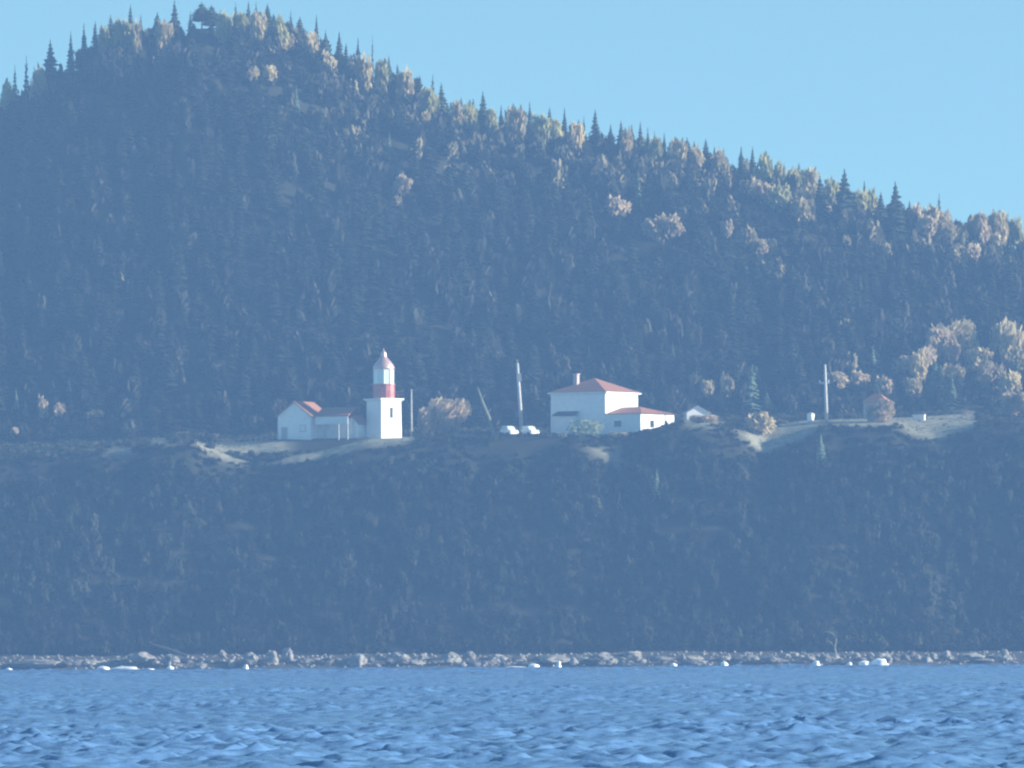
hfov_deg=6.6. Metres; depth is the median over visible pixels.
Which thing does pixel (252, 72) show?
leafy tree
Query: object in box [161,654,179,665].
boulder
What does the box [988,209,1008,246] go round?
leafy tree
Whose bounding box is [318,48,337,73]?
leafy tree
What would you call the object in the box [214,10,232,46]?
leafy tree
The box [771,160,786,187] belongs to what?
leafy tree
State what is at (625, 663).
boulder
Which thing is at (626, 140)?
leafy tree
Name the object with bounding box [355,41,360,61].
spruce
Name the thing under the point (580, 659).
boulder
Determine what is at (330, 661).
boulder
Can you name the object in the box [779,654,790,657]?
boulder
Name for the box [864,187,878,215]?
leafy tree
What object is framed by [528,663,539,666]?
wave splash
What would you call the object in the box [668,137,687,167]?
leafy tree
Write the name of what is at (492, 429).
bare tree
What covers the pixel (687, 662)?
boulder
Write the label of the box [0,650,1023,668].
shingle
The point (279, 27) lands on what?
leafy tree
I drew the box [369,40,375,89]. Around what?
spruce
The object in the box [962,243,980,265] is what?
leafy tree
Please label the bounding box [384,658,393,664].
boulder
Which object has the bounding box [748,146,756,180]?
spruce
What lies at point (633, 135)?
spruce
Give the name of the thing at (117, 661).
boulder
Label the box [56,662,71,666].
boulder
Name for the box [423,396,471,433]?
bush
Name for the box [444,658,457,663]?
boulder
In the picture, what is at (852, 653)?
boulder
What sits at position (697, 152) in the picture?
leafy tree
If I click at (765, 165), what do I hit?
leafy tree
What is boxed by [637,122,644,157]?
spruce
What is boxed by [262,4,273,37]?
spruce
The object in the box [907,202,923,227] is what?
leafy tree
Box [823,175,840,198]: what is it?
leafy tree
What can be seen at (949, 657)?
boulder
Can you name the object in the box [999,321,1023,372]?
leafy tree
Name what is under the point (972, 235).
leafy tree
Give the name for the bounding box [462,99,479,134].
leafy tree
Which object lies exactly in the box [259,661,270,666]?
boulder
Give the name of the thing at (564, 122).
spruce
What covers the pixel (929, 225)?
leafy tree
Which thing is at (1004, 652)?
boulder
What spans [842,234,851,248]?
leafy tree
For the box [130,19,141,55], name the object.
leafy tree
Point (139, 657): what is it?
boulder
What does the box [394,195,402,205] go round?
leafy tree
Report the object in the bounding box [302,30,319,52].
leafy tree
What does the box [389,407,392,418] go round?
window
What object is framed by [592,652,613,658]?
boulder
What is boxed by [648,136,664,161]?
leafy tree
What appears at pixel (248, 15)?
spruce
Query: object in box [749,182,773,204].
leafy tree
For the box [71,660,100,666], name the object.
boulder
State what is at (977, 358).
leafy tree
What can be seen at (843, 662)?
boulder
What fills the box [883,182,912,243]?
spruce
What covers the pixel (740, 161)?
spruce
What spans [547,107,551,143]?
spruce
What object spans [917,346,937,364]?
leafy tree
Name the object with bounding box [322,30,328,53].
spruce
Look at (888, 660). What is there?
boulder
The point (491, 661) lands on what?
boulder
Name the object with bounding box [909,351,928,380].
leafy tree
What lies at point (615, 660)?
boulder
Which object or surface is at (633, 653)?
boulder
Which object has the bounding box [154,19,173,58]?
leafy tree
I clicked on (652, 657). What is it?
boulder
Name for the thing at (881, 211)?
spruce
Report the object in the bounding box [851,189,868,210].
leafy tree
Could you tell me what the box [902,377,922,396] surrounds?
leafy tree
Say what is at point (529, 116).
spruce
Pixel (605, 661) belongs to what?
boulder
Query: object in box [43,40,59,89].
spruce
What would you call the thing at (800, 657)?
boulder
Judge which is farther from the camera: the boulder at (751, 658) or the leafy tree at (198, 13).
the leafy tree at (198, 13)
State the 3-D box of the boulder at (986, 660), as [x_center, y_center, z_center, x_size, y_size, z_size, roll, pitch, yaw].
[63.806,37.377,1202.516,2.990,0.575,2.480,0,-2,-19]
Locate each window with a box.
[300,425,305,431]
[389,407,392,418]
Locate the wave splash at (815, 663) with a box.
[812,661,819,665]
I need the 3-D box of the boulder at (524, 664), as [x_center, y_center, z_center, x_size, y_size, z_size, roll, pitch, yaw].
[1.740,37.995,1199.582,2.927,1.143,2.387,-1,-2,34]
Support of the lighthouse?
on the hillside
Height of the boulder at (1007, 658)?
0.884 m
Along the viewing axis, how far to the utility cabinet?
1266.11 m
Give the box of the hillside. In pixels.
[0,29,1023,669]
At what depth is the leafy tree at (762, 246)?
1375.10 m
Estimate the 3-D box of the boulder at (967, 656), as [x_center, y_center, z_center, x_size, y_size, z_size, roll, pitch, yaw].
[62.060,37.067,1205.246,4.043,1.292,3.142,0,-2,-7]
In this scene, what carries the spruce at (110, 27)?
on the hillside
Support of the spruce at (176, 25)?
on the hillside
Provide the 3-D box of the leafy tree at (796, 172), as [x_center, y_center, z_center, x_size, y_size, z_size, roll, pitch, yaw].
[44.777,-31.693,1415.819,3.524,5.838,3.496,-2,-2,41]
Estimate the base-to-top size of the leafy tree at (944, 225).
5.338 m
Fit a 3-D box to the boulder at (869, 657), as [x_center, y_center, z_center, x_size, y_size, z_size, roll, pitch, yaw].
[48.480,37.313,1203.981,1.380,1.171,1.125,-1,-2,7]
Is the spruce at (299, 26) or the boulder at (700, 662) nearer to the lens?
the boulder at (700, 662)
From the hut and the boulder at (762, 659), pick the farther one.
the hut
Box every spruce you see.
[11,390,19,412]
[12,70,17,103]
[23,59,28,93]
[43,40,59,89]
[65,32,75,78]
[65,380,70,401]
[78,25,87,72]
[90,22,98,54]
[107,15,114,52]
[126,4,134,25]
[139,17,145,42]
[149,12,159,52]
[169,0,181,43]
[186,11,193,34]
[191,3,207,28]
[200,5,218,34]
[246,0,250,23]
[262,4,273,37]
[288,14,292,34]
[292,85,300,116]
[296,17,305,52]
[314,14,320,49]
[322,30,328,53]
[334,32,342,69]
[341,46,351,84]
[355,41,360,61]
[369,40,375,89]
[386,134,392,157]
[387,56,392,83]
[410,75,433,112]
[431,83,448,120]
[477,92,486,131]
[498,108,503,128]
[526,102,531,129]
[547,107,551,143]
[562,107,568,136]
[588,110,600,154]
[608,124,614,141]
[616,123,623,148]
[617,492,622,508]
[631,125,635,144]
[635,171,642,204]
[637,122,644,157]
[645,128,649,153]
[650,468,661,501]
[663,134,667,161]
[669,342,675,363]
[685,138,690,164]
[702,140,710,171]
[734,147,746,182]
[741,364,762,413]
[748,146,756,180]
[757,393,780,414]
[812,177,832,225]
[815,435,827,463]
[828,168,859,228]
[867,345,879,376]
[875,193,887,225]
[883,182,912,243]
[927,358,942,388]
[945,378,959,408]
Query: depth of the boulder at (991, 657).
1203.63 m
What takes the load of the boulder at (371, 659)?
on the hillside
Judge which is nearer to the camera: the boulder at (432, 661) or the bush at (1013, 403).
the boulder at (432, 661)
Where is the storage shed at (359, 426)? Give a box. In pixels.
[350,415,365,437]
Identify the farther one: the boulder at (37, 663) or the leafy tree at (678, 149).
the leafy tree at (678, 149)
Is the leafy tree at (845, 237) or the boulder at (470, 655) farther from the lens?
the leafy tree at (845, 237)
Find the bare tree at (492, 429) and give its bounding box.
[477,388,494,433]
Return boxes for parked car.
[500,426,518,435]
[520,426,538,436]
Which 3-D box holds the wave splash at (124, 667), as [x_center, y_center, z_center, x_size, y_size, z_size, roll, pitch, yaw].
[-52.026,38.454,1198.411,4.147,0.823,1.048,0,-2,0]
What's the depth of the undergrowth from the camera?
1233.96 m
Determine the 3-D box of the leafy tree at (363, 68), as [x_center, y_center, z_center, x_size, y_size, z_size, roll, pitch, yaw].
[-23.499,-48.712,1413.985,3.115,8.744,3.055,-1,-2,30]
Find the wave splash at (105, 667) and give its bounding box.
[97,666,109,669]
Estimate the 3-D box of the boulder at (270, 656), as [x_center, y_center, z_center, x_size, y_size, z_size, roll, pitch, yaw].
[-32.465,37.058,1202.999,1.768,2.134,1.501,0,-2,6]
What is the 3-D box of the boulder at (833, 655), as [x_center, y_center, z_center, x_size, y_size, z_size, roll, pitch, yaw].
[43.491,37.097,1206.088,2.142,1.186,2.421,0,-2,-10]
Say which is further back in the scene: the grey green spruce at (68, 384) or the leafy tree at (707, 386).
the grey green spruce at (68, 384)
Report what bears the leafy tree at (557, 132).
on the hillside
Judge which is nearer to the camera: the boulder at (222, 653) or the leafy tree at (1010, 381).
the boulder at (222, 653)
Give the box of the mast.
[516,361,523,435]
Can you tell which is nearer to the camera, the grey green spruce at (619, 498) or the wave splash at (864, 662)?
the wave splash at (864, 662)
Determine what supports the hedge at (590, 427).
on the hillside
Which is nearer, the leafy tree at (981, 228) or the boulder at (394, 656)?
the boulder at (394, 656)
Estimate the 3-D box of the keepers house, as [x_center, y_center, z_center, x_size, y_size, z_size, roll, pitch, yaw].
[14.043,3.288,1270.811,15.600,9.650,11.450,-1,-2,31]
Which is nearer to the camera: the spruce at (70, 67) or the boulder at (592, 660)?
the boulder at (592, 660)
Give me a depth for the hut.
1279.93 m
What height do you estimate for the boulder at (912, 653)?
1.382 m
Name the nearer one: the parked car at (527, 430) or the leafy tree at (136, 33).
the parked car at (527, 430)
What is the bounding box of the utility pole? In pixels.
[819,365,829,422]
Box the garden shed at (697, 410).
[682,406,710,419]
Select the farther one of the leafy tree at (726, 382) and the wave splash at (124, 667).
the leafy tree at (726, 382)
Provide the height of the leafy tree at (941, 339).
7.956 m
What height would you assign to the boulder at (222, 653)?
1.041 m
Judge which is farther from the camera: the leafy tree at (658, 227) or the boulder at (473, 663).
the leafy tree at (658, 227)
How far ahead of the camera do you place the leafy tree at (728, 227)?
1380.43 m
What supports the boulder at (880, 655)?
on the hillside
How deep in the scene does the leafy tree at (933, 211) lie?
1413.01 m
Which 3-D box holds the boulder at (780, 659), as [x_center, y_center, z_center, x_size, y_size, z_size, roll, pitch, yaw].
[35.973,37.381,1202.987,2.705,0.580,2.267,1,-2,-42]
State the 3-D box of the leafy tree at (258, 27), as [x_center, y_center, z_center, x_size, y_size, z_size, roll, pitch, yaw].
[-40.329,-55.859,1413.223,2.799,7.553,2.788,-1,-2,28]
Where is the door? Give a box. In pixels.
[281,427,287,438]
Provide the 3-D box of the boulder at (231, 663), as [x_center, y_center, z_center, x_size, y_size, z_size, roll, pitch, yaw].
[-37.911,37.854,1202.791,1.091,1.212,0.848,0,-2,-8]
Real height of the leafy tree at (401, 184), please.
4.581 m
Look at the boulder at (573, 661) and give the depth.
1199.49 m
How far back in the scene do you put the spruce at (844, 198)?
1400.75 m
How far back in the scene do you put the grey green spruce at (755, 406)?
1303.08 m
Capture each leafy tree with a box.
[0,78,14,112]
[10,427,18,437]
[29,63,47,105]
[36,395,48,412]
[38,409,48,420]
[52,403,65,418]
[84,408,104,418]
[98,24,109,51]
[110,16,131,51]
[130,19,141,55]
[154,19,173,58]
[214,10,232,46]
[231,11,249,37]
[245,65,259,82]
[249,10,267,45]
[262,65,277,81]
[272,14,289,49]
[282,33,295,51]
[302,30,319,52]
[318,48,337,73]
[354,51,373,92]
[373,57,388,94]
[390,173,412,197]
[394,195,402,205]
[395,65,414,102]
[419,86,439,122]
[420,112,430,125]
[449,99,463,132]
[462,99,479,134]
[484,108,498,135]
[504,105,526,145]
[528,110,552,144]
[550,118,563,145]
[567,120,584,156]
[604,194,631,221]
[619,127,632,161]
[641,212,684,244]
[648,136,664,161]
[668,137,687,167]
[689,142,703,173]
[700,379,714,397]
[710,146,726,175]
[719,371,734,400]
[720,219,733,240]
[738,174,761,194]
[739,222,758,250]
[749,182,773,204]
[749,239,768,254]
[756,150,774,181]
[764,182,792,213]
[767,238,776,254]
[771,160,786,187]
[784,167,803,187]
[789,196,810,220]
[799,166,819,198]
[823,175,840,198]
[826,371,851,389]
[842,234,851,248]
[850,369,870,385]
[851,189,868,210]
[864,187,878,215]
[873,374,893,394]
[880,241,892,261]
[892,355,909,374]
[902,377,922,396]
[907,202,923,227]
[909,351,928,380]
[915,215,937,237]
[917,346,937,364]
[923,203,939,222]
[924,322,960,363]
[935,216,958,240]
[938,208,954,225]
[939,362,965,387]
[949,316,979,360]
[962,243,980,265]
[964,347,993,374]
[965,214,976,239]
[973,210,990,245]
[974,361,1006,390]
[987,317,1012,360]
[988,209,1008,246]
[998,368,1021,392]
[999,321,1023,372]
[1006,214,1023,250]
[1014,359,1023,375]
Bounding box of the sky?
[0,0,1023,248]
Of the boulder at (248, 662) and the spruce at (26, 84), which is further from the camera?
the spruce at (26, 84)
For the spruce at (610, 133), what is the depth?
1421.57 m
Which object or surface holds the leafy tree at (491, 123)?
on the hillside
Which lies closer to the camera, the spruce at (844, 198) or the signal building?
the signal building
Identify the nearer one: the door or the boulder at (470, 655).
the boulder at (470, 655)
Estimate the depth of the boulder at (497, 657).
1206.76 m
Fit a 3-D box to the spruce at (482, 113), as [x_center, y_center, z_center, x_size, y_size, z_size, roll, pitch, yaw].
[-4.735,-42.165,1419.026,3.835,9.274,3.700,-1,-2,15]
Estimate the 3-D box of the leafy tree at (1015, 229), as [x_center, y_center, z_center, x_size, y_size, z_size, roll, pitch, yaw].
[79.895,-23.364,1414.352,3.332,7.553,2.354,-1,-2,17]
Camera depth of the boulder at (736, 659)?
1202.39 m
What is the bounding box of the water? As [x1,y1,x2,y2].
[0,664,1023,767]
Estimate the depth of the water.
355.49 m
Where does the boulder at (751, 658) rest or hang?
on the hillside
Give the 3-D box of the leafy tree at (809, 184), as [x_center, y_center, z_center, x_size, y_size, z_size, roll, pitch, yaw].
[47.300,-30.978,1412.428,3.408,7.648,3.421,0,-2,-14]
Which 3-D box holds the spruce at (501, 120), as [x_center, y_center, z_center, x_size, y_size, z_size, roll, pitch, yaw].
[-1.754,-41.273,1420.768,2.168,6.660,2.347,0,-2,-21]
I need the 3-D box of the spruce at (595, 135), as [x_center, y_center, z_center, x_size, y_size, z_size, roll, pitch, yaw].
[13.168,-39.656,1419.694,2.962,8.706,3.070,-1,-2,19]
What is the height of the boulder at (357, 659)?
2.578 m
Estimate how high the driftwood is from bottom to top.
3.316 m
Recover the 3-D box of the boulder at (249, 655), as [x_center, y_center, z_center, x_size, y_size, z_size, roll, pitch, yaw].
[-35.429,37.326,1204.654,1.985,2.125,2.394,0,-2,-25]
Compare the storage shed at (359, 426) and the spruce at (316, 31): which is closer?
the storage shed at (359, 426)
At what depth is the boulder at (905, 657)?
1204.58 m
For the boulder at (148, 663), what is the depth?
1203.49 m
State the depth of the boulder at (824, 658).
1202.23 m
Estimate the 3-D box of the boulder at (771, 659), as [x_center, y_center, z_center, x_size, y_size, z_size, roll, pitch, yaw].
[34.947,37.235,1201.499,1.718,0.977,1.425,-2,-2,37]
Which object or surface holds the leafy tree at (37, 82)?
on the hillside
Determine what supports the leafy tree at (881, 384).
on the hillside
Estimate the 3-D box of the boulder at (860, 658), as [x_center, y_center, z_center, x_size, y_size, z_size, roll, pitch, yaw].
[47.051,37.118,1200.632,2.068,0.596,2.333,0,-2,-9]
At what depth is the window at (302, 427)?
1268.03 m
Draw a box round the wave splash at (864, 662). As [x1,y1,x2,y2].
[859,660,869,664]
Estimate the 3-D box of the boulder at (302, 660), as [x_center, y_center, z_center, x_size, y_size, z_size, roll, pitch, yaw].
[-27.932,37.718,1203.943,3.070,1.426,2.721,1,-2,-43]
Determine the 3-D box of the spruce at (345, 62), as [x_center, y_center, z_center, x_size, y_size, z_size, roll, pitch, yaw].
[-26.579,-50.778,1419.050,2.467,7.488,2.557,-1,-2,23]
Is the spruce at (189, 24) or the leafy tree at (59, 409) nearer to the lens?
the leafy tree at (59, 409)
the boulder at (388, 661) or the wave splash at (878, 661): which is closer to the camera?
the wave splash at (878, 661)
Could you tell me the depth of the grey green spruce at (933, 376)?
1320.27 m
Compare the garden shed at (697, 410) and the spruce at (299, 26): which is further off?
the spruce at (299, 26)
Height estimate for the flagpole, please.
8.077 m
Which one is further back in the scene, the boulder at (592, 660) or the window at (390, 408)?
the window at (390, 408)
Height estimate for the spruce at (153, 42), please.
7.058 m
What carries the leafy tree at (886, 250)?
on the hillside
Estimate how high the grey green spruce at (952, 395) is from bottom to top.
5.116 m
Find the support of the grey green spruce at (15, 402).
on the hillside
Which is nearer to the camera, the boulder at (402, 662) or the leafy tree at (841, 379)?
the boulder at (402, 662)
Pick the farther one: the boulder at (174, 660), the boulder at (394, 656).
the boulder at (394, 656)
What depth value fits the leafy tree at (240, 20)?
1415.58 m
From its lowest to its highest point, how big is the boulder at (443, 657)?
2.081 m
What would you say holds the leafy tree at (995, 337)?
on the hillside
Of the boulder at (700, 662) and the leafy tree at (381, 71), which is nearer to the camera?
the boulder at (700, 662)
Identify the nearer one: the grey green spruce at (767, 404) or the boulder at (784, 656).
the boulder at (784, 656)
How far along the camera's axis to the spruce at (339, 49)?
1421.96 m
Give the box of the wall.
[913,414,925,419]
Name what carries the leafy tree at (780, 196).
on the hillside
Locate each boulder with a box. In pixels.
[5,659,60,668]
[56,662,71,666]
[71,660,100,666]
[81,660,88,664]
[99,662,112,665]
[107,659,125,663]
[127,652,156,662]
[140,662,152,664]
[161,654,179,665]
[180,658,195,662]
[194,663,206,668]
[212,661,227,663]
[219,650,226,656]
[228,659,235,666]
[239,659,254,665]
[243,652,258,662]
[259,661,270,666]
[265,650,278,662]
[281,647,293,661]
[295,657,315,664]
[317,660,325,665]
[320,658,338,665]
[347,653,366,666]
[368,657,374,662]
[375,653,383,659]
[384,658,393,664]
[387,651,409,660]
[394,659,410,664]
[410,660,424,664]
[425,660,441,662]
[438,652,461,660]
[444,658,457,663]
[462,651,475,659]
[466,661,480,666]
[479,660,497,663]
[488,654,506,660]
[500,661,508,666]
[516,661,532,666]
[539,655,569,663]
[569,657,578,664]
[575,656,590,663]
[583,658,600,661]
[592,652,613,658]
[596,658,613,665]
[610,658,617,664]
[616,660,633,666]
[623,651,641,656]
[643,656,673,660]
[653,656,670,660]
[679,659,697,664]
[685,655,703,659]
[693,659,706,665]
[714,656,730,660]
[730,657,749,662]
[743,655,759,661]
[755,656,767,662]
[765,656,776,662]
[775,658,787,661]
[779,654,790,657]
[797,655,804,659]
[802,656,814,661]
[817,654,831,661]
[829,653,840,658]
[837,660,847,664]
[846,652,860,656]
[855,657,866,660]
[866,655,873,659]
[875,653,890,658]
[881,656,892,664]
[901,655,909,659]
[907,651,918,656]
[921,656,932,662]
[931,653,938,659]
[942,650,950,657]
[943,656,954,659]
[952,659,969,662]
[955,653,984,659]
[974,658,993,662]
[985,656,996,660]
[1000,649,1008,655]
[1000,655,1012,660]
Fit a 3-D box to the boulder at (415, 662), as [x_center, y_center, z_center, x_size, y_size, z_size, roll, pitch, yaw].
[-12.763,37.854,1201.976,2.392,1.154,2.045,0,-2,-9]
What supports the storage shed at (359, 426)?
on the hillside
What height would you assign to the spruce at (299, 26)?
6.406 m
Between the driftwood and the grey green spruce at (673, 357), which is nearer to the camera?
the driftwood
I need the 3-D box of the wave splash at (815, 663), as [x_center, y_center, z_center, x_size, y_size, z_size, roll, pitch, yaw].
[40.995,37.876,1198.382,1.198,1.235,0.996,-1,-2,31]
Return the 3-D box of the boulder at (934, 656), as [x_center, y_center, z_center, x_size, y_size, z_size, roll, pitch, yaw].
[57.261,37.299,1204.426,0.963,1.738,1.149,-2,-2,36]
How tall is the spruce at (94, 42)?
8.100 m
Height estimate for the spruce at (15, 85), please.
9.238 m
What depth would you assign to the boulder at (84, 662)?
1199.27 m
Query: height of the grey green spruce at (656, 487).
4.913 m
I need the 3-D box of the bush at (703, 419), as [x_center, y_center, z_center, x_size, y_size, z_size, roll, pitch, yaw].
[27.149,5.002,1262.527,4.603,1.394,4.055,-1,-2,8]
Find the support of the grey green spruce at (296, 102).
on the hillside
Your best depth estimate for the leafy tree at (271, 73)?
1398.39 m
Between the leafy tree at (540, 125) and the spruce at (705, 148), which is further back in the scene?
the spruce at (705, 148)
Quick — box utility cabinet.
[807,413,813,423]
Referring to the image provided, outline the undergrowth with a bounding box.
[0,407,1023,655]
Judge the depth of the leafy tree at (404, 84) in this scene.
1415.31 m
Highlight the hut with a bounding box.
[861,394,890,418]
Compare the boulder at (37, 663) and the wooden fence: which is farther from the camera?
the wooden fence
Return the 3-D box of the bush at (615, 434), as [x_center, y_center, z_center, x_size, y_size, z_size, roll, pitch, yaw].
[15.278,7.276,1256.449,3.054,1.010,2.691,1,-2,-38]
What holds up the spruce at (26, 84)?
on the hillside
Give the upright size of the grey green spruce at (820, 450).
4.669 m
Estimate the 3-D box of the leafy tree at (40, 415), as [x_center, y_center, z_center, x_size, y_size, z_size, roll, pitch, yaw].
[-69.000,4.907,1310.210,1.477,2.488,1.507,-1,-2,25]
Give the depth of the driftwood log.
1208.42 m
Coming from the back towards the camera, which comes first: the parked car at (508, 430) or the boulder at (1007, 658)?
the parked car at (508, 430)
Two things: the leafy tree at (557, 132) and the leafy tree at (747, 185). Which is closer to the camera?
the leafy tree at (747, 185)
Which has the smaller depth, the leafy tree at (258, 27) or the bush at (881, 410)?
the bush at (881, 410)
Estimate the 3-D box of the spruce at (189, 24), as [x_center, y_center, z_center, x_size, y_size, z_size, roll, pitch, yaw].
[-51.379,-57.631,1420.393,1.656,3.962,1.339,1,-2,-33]
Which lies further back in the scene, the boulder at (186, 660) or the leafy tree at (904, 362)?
the leafy tree at (904, 362)
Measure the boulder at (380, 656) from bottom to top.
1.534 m
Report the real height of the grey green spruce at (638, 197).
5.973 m
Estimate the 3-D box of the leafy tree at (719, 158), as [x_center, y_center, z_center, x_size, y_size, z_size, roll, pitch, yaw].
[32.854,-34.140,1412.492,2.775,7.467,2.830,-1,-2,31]
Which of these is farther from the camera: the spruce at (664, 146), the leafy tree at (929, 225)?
the spruce at (664, 146)
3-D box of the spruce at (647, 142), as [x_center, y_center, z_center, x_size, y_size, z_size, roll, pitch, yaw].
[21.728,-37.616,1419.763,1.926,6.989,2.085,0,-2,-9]
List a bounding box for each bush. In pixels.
[416,407,433,432]
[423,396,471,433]
[608,432,628,437]
[688,414,718,422]
[742,411,776,434]
[865,398,895,422]
[999,391,1023,418]
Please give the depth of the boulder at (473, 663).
1199.85 m
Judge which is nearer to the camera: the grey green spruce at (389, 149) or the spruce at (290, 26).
the grey green spruce at (389, 149)
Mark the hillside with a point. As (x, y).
(524, 449)
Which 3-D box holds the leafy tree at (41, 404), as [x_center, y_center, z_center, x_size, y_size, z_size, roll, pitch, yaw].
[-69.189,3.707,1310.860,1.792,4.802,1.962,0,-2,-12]
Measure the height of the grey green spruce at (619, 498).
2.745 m
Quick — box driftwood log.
[149,642,188,657]
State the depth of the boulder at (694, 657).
1204.75 m
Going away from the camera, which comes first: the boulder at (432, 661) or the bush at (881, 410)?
the boulder at (432, 661)
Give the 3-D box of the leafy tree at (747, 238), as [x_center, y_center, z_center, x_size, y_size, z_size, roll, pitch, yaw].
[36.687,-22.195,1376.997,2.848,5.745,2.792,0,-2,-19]
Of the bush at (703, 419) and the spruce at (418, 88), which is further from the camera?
the spruce at (418, 88)
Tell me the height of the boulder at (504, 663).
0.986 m
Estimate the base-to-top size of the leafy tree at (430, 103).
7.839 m
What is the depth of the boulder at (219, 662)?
1204.76 m
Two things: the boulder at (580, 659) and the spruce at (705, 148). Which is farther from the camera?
the spruce at (705, 148)
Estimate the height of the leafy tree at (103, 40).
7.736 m
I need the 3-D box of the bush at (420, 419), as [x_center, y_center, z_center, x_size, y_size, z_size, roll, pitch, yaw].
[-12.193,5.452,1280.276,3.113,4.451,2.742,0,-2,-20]
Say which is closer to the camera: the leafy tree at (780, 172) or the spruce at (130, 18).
the leafy tree at (780, 172)
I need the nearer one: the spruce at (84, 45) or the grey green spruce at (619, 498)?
the grey green spruce at (619, 498)
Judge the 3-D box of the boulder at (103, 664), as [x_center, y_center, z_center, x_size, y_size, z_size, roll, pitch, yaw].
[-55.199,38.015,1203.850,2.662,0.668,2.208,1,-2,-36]
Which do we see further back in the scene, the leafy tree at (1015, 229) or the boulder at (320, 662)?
the leafy tree at (1015, 229)
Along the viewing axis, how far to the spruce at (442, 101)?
1417.54 m
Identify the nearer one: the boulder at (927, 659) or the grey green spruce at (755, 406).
the boulder at (927, 659)
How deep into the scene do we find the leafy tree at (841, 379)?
1315.02 m
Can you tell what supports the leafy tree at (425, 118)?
on the hillside
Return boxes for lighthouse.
[363,348,403,437]
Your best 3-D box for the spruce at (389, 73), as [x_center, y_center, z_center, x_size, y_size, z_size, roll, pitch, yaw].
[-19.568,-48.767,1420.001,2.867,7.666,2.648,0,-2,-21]
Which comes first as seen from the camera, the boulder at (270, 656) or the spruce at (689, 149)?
the boulder at (270, 656)
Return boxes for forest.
[0,11,1023,443]
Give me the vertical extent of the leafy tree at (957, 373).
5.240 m
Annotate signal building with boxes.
[275,401,362,439]
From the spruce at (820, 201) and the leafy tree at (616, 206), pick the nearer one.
the leafy tree at (616, 206)
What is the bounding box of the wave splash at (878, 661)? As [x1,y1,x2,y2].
[870,658,888,664]
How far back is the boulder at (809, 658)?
1200.83 m
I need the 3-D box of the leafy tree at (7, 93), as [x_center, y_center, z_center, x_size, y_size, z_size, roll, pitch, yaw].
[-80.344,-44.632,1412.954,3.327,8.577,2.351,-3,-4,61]
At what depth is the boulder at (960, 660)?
1201.85 m
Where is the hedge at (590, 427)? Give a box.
[565,420,603,436]
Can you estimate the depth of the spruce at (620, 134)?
1418.49 m
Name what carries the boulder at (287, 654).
on the hillside
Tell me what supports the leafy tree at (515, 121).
on the hillside
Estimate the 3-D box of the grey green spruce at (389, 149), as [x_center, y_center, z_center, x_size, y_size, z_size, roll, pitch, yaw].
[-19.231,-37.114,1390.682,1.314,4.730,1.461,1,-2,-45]
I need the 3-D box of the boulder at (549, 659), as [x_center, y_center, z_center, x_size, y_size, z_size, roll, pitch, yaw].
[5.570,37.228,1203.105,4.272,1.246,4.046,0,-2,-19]
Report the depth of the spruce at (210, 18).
1418.56 m
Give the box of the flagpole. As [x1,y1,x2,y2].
[411,389,412,436]
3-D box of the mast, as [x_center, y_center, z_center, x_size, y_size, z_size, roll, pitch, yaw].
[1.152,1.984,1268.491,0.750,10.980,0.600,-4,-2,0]
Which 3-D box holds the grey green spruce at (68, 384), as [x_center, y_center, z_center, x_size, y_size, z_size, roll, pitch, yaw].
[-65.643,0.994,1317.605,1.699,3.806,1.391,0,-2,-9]
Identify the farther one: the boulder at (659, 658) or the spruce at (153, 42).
the spruce at (153, 42)
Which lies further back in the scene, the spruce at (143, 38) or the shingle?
the spruce at (143, 38)
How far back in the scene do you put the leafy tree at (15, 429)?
1304.66 m
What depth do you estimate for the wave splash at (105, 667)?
1198.16 m
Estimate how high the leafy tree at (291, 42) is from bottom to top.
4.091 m
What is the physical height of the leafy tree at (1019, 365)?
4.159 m
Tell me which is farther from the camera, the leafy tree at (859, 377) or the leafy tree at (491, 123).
the leafy tree at (491, 123)
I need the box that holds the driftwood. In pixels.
[822,631,836,654]
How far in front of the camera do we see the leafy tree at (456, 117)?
1413.15 m
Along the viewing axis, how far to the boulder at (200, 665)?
1200.65 m
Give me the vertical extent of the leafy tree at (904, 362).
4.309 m
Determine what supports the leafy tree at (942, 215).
on the hillside
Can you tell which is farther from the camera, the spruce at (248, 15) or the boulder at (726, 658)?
the spruce at (248, 15)
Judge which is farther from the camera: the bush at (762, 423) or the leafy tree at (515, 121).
the leafy tree at (515, 121)
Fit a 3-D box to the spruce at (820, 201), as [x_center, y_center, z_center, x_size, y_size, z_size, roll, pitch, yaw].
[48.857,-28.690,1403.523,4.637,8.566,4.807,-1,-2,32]
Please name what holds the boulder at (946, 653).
on the hillside
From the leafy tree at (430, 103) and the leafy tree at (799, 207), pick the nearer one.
the leafy tree at (799, 207)
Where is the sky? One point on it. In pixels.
(925, 97)
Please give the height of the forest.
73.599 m
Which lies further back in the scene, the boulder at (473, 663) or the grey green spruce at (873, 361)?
the grey green spruce at (873, 361)
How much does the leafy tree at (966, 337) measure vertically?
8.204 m
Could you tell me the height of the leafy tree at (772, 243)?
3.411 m
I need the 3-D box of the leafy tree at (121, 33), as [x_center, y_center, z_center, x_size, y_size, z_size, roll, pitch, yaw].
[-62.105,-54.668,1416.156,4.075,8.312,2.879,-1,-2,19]
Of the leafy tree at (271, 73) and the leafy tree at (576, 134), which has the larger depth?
the leafy tree at (576, 134)
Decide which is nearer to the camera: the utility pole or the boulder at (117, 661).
the boulder at (117, 661)
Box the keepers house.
[547,374,676,435]
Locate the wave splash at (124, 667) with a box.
[112,666,136,668]
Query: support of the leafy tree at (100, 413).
on the hillside
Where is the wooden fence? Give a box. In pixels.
[212,434,277,447]
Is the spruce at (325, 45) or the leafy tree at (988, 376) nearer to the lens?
the leafy tree at (988, 376)

